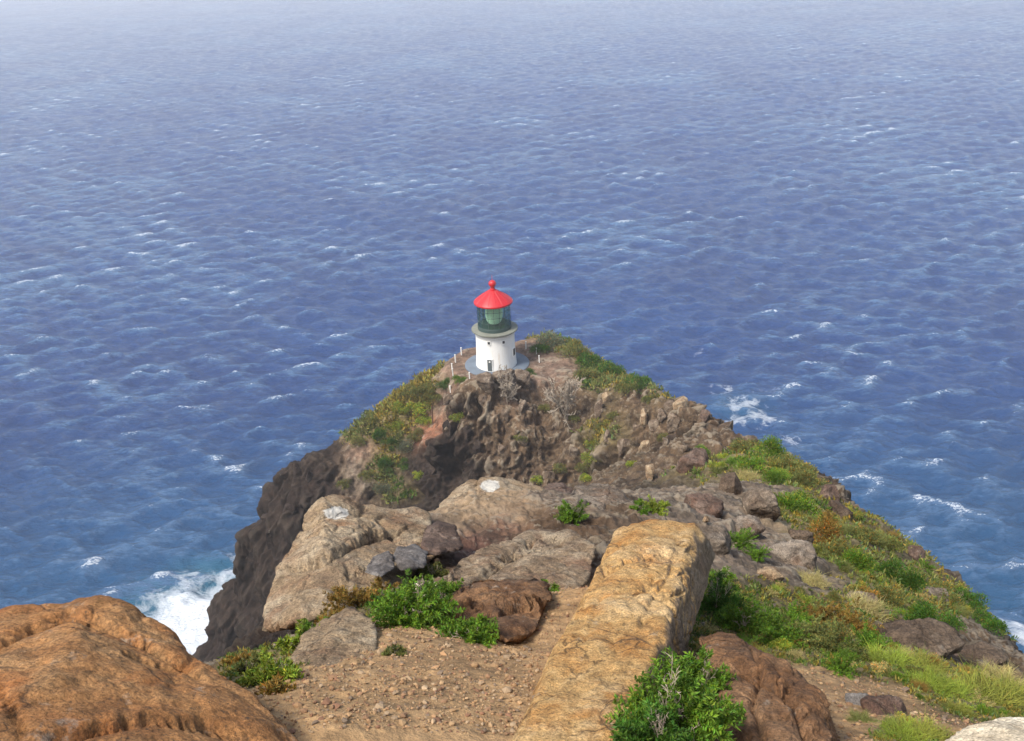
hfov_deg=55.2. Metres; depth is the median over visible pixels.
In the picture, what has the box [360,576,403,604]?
leafy plant
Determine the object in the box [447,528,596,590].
boulder
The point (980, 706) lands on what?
bush
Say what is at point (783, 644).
shrub
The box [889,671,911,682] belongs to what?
shrub
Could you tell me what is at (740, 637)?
leafy plant
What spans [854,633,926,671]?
grass tuft
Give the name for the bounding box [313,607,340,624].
leafy plant
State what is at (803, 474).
bush
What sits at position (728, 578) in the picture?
leafy plant
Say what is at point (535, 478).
shrub
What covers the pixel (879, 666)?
shrub
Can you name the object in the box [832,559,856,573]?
grass tuft
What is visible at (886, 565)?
bush
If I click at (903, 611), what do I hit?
bush
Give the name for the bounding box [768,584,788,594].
grass tuft
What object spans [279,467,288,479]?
crag
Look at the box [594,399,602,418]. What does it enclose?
crag
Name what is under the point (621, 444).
crag
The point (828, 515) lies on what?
leafy plant
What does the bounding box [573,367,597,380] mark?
shrub
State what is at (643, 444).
rock
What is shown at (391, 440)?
bush
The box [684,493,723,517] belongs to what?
rock
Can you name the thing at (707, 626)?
leafy plant
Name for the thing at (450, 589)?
leafy plant
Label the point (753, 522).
rock
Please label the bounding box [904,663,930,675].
shrub
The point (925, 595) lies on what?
bush
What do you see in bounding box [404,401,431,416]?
shrub
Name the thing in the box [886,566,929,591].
bush
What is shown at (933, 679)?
grass tuft
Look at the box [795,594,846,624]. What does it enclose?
leafy plant
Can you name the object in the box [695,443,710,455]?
shrub
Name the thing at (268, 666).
leafy plant
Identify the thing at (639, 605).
boulder
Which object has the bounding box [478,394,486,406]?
crag
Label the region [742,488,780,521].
rock
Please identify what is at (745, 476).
grass tuft
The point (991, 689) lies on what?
grass tuft
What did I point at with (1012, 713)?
shrub
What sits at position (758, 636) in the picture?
bush
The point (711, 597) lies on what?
leafy plant
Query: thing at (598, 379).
ground cover
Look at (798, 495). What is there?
grass tuft
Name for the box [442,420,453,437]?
crag
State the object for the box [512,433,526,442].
shrub
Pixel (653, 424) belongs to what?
crag
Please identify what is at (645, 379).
shrub
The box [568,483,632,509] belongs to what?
boulder
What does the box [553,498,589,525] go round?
leafy plant
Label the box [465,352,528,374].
concrete apron
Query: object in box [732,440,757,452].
grass tuft
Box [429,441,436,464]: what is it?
crag
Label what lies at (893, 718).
grass tuft
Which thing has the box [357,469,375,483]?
shrub
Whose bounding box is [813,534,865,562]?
bush
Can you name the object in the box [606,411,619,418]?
shrub
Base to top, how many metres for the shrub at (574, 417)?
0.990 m
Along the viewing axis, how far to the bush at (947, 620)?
11.68 m
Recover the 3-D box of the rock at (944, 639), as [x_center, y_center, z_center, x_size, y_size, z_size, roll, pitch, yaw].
[3.901,2.626,9.399,0.838,0.296,0.507,-3,25,0]
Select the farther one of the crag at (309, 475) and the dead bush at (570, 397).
the crag at (309, 475)
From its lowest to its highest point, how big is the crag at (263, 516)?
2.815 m
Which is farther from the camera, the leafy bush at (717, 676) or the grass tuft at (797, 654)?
the grass tuft at (797, 654)
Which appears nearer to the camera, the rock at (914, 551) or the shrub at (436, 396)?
the rock at (914, 551)
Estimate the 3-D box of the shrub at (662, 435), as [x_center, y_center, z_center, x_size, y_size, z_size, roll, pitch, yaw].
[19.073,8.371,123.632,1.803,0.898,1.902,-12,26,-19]
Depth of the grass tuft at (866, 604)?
11.05 m
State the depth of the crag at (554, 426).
137.09 m
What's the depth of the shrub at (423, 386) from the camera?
149.32 m
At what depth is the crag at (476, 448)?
136.36 m
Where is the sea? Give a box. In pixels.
[0,0,1023,654]
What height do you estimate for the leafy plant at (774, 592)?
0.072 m
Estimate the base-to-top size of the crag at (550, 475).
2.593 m
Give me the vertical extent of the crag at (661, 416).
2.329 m
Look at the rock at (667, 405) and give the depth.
127.39 m
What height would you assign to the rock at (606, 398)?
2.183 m
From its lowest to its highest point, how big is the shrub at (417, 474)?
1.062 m
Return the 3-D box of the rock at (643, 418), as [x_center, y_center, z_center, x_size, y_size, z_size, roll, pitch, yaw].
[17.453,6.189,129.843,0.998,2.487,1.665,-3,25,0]
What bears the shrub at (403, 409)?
on the ground at (495, 517)
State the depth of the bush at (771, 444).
45.19 m
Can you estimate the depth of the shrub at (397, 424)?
147.16 m
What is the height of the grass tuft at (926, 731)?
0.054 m
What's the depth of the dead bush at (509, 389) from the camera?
137.79 m
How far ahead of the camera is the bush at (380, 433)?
146.56 m
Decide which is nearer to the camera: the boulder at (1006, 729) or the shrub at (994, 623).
the boulder at (1006, 729)
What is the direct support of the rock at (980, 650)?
on the ground at (495, 517)
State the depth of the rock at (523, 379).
142.12 m
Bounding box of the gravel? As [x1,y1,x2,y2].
[243,582,980,740]
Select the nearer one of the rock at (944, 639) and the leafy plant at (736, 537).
the rock at (944, 639)
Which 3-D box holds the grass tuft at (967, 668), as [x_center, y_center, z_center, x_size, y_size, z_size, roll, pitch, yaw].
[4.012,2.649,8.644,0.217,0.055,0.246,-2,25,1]
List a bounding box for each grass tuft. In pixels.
[724,455,741,466]
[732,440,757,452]
[734,467,762,480]
[756,645,770,653]
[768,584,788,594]
[785,648,805,659]
[787,489,810,505]
[796,567,835,589]
[800,512,820,524]
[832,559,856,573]
[832,583,896,621]
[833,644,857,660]
[836,521,856,534]
[842,706,880,723]
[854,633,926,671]
[863,709,942,740]
[865,529,892,547]
[883,645,959,675]
[883,715,901,725]
[887,530,901,539]
[890,644,922,659]
[891,662,966,699]
[895,711,958,740]
[907,677,934,693]
[908,668,996,703]
[937,654,1023,712]
[941,697,977,717]
[951,600,974,620]
[956,665,975,672]
[969,654,1023,685]
[976,668,1023,708]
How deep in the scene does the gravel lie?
5.08 m
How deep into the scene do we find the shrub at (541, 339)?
156.41 m
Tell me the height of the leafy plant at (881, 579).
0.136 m
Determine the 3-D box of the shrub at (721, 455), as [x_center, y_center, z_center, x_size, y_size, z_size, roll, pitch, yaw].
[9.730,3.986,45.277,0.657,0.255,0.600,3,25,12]
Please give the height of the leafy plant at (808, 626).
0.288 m
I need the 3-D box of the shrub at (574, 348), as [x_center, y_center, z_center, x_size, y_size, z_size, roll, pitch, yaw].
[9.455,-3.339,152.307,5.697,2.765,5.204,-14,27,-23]
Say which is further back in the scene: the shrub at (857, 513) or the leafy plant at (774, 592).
the shrub at (857, 513)
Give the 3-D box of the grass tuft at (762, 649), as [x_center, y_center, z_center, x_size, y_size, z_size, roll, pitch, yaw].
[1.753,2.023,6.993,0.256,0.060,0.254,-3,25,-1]
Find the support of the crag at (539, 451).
on the ground at (495, 517)
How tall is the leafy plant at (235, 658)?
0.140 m
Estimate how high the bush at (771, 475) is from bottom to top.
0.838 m
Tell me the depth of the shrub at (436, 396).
148.59 m
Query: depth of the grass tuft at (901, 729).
5.18 m
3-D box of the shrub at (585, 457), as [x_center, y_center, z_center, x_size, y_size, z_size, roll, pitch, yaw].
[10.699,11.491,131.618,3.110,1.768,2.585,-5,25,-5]
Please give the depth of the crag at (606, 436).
131.34 m
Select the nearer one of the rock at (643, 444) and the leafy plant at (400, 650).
the leafy plant at (400, 650)
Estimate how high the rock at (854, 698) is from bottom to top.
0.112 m
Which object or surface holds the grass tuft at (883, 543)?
on the ground at (495, 517)
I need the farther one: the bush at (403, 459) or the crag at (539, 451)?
the bush at (403, 459)
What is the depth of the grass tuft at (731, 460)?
43.12 m
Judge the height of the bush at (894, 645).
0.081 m
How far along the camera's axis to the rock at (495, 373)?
138.79 m
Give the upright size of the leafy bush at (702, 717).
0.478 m
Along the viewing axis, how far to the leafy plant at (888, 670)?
7.42 m
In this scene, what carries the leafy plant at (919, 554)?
on the ground at (495, 517)
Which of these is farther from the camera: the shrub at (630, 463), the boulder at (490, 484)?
the shrub at (630, 463)
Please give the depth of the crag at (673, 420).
122.09 m
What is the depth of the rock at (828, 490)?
32.18 m
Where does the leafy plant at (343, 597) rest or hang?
on the ground at (495, 517)
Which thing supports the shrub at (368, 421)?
on the ground at (495, 517)
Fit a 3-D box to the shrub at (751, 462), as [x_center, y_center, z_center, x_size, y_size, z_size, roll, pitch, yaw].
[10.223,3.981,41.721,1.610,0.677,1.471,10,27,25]
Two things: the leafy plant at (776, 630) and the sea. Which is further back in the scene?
the sea
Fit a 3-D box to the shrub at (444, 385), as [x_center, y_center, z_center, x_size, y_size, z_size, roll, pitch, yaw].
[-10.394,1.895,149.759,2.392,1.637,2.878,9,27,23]
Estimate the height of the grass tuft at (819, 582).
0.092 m
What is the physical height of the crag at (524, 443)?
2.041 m
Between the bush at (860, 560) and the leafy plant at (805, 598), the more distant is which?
the bush at (860, 560)
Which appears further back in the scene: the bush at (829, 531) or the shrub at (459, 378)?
the shrub at (459, 378)
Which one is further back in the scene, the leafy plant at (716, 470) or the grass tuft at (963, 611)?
the leafy plant at (716, 470)
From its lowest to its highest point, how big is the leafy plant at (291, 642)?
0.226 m
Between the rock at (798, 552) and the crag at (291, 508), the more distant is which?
the crag at (291, 508)
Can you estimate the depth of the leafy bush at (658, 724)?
4.05 m
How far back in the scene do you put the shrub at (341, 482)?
143.08 m
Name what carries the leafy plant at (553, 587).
on the ground at (495, 517)
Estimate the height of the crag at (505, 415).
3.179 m
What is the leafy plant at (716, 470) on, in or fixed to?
on the ground at (495, 517)
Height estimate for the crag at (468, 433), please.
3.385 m
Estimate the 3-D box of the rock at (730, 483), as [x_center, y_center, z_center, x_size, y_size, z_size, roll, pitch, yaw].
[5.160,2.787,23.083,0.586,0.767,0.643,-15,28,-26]
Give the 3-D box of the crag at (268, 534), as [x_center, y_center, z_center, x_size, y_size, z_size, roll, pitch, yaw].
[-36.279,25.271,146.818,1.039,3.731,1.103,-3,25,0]
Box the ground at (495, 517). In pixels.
[193,333,1023,740]
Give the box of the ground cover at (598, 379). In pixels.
[216,327,1023,740]
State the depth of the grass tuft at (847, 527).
22.06 m
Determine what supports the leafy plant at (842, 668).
on the ground at (495, 517)
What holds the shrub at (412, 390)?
on the ground at (495, 517)
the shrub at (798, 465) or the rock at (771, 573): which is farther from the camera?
the shrub at (798, 465)
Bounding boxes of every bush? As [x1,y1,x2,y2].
[371,427,387,446]
[372,480,391,495]
[376,455,400,474]
[387,435,401,450]
[396,439,413,453]
[397,457,408,470]
[497,364,520,403]
[527,367,536,374]
[542,375,584,428]
[603,646,746,740]
[609,695,692,740]
[662,643,736,698]
[749,435,788,459]
[754,632,773,642]
[760,466,792,485]
[775,489,822,521]
[790,468,831,489]
[805,516,845,551]
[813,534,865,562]
[823,590,841,604]
[839,547,878,581]
[865,555,907,583]
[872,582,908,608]
[883,642,899,653]
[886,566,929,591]
[890,604,927,619]
[902,599,964,632]
[913,592,930,601]
[913,693,924,700]
[919,651,940,660]
[929,655,945,667]
[936,611,967,633]
[976,703,998,716]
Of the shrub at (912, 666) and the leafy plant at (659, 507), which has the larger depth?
the leafy plant at (659, 507)
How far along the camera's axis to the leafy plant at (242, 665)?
5.74 m
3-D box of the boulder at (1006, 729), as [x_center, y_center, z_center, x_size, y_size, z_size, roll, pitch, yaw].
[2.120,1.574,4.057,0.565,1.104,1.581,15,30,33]
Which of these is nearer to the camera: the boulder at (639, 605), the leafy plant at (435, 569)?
the boulder at (639, 605)
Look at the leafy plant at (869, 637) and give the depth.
8.55 m
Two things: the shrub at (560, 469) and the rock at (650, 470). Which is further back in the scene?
the shrub at (560, 469)
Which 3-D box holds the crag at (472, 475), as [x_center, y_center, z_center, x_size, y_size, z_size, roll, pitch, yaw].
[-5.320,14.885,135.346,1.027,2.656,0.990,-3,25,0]
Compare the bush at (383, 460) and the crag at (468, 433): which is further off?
the bush at (383, 460)
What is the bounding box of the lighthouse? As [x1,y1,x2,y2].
[471,280,517,371]
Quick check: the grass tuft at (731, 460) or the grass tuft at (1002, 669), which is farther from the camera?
the grass tuft at (731, 460)
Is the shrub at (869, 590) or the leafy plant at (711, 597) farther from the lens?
the shrub at (869, 590)
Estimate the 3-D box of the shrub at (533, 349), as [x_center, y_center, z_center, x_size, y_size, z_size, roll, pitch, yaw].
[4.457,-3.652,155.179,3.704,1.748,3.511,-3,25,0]
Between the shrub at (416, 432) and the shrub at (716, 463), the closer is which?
the shrub at (716, 463)
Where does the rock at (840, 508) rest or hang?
on the ground at (495, 517)
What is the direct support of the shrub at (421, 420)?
on the ground at (495, 517)
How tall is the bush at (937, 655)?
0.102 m
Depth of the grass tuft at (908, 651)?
8.31 m
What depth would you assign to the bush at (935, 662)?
8.17 m
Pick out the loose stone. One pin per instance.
(706, 518)
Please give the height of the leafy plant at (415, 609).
0.422 m
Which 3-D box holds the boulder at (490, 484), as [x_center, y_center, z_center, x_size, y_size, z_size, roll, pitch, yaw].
[-0.230,2.031,14.158,1.556,1.307,2.414,-3,25,0]
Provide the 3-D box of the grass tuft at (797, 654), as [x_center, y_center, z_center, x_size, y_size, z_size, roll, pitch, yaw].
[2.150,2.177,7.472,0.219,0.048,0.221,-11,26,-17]
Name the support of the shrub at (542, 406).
on the ground at (495, 517)
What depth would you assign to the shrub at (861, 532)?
22.28 m
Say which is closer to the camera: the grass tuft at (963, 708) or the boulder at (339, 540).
the grass tuft at (963, 708)
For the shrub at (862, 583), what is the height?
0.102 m
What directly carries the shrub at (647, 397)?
on the ground at (495, 517)
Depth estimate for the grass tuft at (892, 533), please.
28.93 m
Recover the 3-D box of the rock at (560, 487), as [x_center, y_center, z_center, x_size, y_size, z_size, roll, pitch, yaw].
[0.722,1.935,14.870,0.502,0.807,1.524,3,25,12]
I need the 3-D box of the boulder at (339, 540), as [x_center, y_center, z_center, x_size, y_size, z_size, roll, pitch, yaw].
[-1.643,2.199,10.652,1.795,2.124,4.327,-3,25,0]
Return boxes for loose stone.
[702,516,709,521]
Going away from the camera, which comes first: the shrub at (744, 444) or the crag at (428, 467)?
the shrub at (744, 444)
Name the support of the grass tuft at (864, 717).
on the ground at (495, 517)
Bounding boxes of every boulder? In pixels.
[0,595,298,740]
[262,494,441,632]
[286,606,376,666]
[439,476,543,507]
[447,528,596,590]
[448,578,551,643]
[511,519,714,740]
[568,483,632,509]
[697,632,837,740]
[945,717,1023,740]
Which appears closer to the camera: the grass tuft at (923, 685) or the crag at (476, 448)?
the grass tuft at (923, 685)
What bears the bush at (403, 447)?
on the ground at (495, 517)
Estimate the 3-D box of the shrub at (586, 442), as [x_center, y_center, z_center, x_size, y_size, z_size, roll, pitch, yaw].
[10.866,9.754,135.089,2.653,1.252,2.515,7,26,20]
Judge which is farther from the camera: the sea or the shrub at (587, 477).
the sea
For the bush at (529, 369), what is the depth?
146.30 m
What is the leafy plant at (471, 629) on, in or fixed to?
on the ground at (495, 517)
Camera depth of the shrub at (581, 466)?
132.47 m
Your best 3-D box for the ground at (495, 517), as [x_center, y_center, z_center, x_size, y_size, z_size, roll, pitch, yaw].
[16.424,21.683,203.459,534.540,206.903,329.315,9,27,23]
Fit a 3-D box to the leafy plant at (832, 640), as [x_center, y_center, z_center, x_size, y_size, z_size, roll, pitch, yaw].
[2.652,2.204,7.974,0.601,0.254,0.569,16,31,35]
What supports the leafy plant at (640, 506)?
on the ground at (495, 517)
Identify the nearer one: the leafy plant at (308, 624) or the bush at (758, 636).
the leafy plant at (308, 624)
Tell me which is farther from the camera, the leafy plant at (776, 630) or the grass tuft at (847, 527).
the grass tuft at (847, 527)
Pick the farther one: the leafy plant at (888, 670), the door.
the door
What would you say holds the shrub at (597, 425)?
on the ground at (495, 517)
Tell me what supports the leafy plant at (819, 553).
on the ground at (495, 517)
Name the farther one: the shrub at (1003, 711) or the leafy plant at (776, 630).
the leafy plant at (776, 630)
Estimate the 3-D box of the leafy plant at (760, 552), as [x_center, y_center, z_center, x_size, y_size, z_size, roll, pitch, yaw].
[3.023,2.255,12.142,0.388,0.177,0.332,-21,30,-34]
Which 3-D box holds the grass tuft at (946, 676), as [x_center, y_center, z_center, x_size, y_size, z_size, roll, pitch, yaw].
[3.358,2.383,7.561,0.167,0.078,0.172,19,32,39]
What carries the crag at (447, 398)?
on the ground at (495, 517)
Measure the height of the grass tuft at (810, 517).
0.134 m
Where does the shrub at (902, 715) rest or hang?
on the ground at (495, 517)
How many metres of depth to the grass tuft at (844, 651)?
7.83 m
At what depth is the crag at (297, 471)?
144.78 m
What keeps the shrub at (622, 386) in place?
on the ground at (495, 517)
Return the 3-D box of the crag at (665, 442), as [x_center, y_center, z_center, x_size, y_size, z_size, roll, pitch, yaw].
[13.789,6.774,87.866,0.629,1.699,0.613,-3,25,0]
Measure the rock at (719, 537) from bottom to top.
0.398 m
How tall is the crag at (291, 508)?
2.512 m
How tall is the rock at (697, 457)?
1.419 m
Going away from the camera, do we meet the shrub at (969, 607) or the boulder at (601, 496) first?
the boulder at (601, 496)
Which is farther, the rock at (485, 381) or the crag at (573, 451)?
the rock at (485, 381)
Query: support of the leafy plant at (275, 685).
on the ground at (495, 517)
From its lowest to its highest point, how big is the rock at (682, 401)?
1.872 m
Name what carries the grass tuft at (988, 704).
on the ground at (495, 517)
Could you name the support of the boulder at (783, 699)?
on the ground at (495, 517)
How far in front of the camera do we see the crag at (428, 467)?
140.20 m
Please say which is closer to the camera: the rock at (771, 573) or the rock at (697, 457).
the rock at (771, 573)
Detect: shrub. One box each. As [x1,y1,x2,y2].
[335,478,350,489]
[349,435,367,447]
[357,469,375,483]
[363,414,378,425]
[384,416,403,431]
[392,400,407,414]
[401,384,421,398]
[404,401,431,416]
[406,427,423,442]
[412,470,423,479]
[413,415,431,426]
[416,382,434,393]
[420,387,441,402]
[435,377,449,389]
[449,412,464,421]
[452,375,466,384]
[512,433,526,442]
[528,343,551,354]
[530,475,542,484]
[534,330,567,351]
[537,403,550,412]
[553,463,566,473]
[554,338,592,358]
[568,414,580,420]
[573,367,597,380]
[574,351,604,368]
[574,462,588,471]
[579,473,591,482]
[580,451,592,465]
[583,440,594,447]
[593,421,604,431]
[595,359,626,375]
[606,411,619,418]
[613,380,637,395]
[622,372,656,393]
[625,460,636,466]
[640,394,653,403]
[656,433,667,440]
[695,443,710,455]
[708,461,726,469]
[716,453,726,458]
[726,437,759,452]
[733,455,767,473]
[765,452,817,478]
[769,459,784,469]
[769,638,795,650]
[848,506,862,520]
[850,526,882,546]
[850,581,871,590]
[854,585,880,596]
[871,660,892,673]
[883,531,902,551]
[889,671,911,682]
[893,711,914,722]
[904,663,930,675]
[926,579,966,607]
[952,586,990,610]
[958,603,970,610]
[971,608,1010,637]
[996,708,1013,716]
[996,711,1019,717]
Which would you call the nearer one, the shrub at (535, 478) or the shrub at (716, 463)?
the shrub at (716, 463)
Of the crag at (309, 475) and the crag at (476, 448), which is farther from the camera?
the crag at (309, 475)
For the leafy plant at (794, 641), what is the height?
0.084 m
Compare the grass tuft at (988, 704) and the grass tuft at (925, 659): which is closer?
the grass tuft at (988, 704)
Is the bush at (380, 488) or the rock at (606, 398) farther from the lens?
the bush at (380, 488)
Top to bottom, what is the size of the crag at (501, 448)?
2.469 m
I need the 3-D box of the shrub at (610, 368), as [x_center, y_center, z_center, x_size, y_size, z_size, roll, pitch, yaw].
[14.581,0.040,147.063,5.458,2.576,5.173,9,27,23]
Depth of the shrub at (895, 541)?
24.80 m
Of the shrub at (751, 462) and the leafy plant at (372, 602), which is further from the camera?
the shrub at (751, 462)
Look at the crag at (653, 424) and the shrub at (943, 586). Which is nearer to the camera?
the shrub at (943, 586)
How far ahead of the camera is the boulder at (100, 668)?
3.97 m
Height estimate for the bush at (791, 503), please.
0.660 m
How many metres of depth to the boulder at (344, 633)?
6.12 m
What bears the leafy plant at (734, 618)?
on the ground at (495, 517)
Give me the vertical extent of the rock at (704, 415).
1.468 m
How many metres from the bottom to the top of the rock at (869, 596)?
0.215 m
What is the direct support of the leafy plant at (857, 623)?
on the ground at (495, 517)
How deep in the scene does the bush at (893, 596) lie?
12.48 m
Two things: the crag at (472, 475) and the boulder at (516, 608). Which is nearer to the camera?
the boulder at (516, 608)
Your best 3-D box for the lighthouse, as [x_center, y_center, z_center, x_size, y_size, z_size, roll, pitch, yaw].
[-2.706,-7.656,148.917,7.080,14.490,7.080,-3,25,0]
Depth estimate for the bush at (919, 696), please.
6.71 m
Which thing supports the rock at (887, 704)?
on the ground at (495, 517)
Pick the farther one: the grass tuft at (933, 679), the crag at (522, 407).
the crag at (522, 407)
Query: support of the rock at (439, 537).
on the ground at (495, 517)
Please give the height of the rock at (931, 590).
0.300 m
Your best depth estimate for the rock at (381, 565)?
9.13 m
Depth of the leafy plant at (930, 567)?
25.17 m
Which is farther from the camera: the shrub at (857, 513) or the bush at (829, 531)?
the shrub at (857, 513)
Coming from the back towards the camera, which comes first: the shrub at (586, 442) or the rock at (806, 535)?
the shrub at (586, 442)
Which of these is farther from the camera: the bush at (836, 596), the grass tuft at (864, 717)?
the bush at (836, 596)
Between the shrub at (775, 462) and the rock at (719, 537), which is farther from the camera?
the shrub at (775, 462)
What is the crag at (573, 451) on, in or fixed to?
on the ground at (495, 517)
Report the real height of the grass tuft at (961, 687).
0.090 m
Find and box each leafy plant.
[220,649,252,664]
[227,650,266,676]
[235,646,303,685]
[254,671,296,695]
[273,619,319,655]
[299,616,329,628]
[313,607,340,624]
[319,584,379,616]
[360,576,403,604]
[365,568,465,630]
[365,577,425,617]
[381,643,407,656]
[415,561,449,578]
[421,574,463,602]
[434,611,499,647]
[541,579,559,591]
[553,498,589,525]
[629,498,651,514]
[642,493,670,515]
[698,569,748,616]
[699,622,720,634]
[706,465,726,476]
[708,565,742,591]
[714,591,768,634]
[729,527,758,550]
[736,631,755,644]
[740,606,810,649]
[743,544,772,561]
[764,600,814,623]
[765,588,778,597]
[779,608,843,646]
[792,637,804,648]
[793,593,816,603]
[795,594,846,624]
[799,615,872,661]
[815,541,833,559]
[816,509,839,522]
[820,648,865,679]
[822,595,883,634]
[844,619,901,650]
[876,575,889,586]
[876,663,899,676]
[904,544,929,559]
[915,555,937,572]
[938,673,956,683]
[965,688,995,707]
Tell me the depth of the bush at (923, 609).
11.11 m
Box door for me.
[487,359,492,371]
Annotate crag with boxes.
[233,582,237,594]
[260,513,266,520]
[265,528,273,548]
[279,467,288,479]
[283,503,296,513]
[293,463,301,477]
[305,471,312,482]
[424,463,436,473]
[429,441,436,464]
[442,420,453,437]
[443,394,453,404]
[463,425,473,441]
[470,472,476,479]
[472,440,481,453]
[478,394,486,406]
[498,444,504,453]
[501,410,508,423]
[517,432,527,446]
[518,399,526,414]
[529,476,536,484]
[536,440,541,455]
[542,471,554,479]
[551,422,557,430]
[569,446,577,458]
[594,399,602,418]
[603,429,610,442]
[617,438,630,457]
[648,419,658,432]
[657,408,666,421]
[662,437,668,445]
[667,413,680,433]
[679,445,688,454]
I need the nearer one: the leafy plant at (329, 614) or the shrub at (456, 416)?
the leafy plant at (329, 614)
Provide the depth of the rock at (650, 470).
79.16 m
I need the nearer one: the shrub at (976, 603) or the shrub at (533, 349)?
the shrub at (976, 603)
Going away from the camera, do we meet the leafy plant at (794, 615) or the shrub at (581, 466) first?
the leafy plant at (794, 615)
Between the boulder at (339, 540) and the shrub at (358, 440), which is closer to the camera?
the boulder at (339, 540)
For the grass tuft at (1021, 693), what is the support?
on the ground at (495, 517)
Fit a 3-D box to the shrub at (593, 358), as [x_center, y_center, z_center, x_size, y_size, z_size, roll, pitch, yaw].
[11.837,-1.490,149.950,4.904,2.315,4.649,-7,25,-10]
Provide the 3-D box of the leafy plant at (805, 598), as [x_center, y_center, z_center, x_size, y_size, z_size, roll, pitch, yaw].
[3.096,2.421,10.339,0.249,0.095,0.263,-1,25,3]
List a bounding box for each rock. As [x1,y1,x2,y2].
[365,551,394,576]
[393,544,427,570]
[421,520,463,555]
[475,372,493,394]
[492,368,515,387]
[515,369,530,388]
[544,482,572,492]
[602,392,610,404]
[638,440,648,450]
[640,408,646,426]
[645,464,654,479]
[663,400,673,413]
[673,396,688,409]
[675,447,708,472]
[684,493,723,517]
[700,409,710,421]
[700,525,731,555]
[718,472,743,494]
[732,514,765,537]
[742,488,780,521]
[757,566,784,581]
[767,539,816,571]
[788,529,813,542]
[819,484,839,501]
[828,500,852,520]
[845,693,867,705]
[847,591,877,604]
[860,694,906,714]
[876,617,965,658]
[908,545,925,561]
[925,586,948,601]
[961,641,1006,665]
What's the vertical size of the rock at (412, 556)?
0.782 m
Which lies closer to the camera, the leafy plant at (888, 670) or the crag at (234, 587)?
the leafy plant at (888, 670)

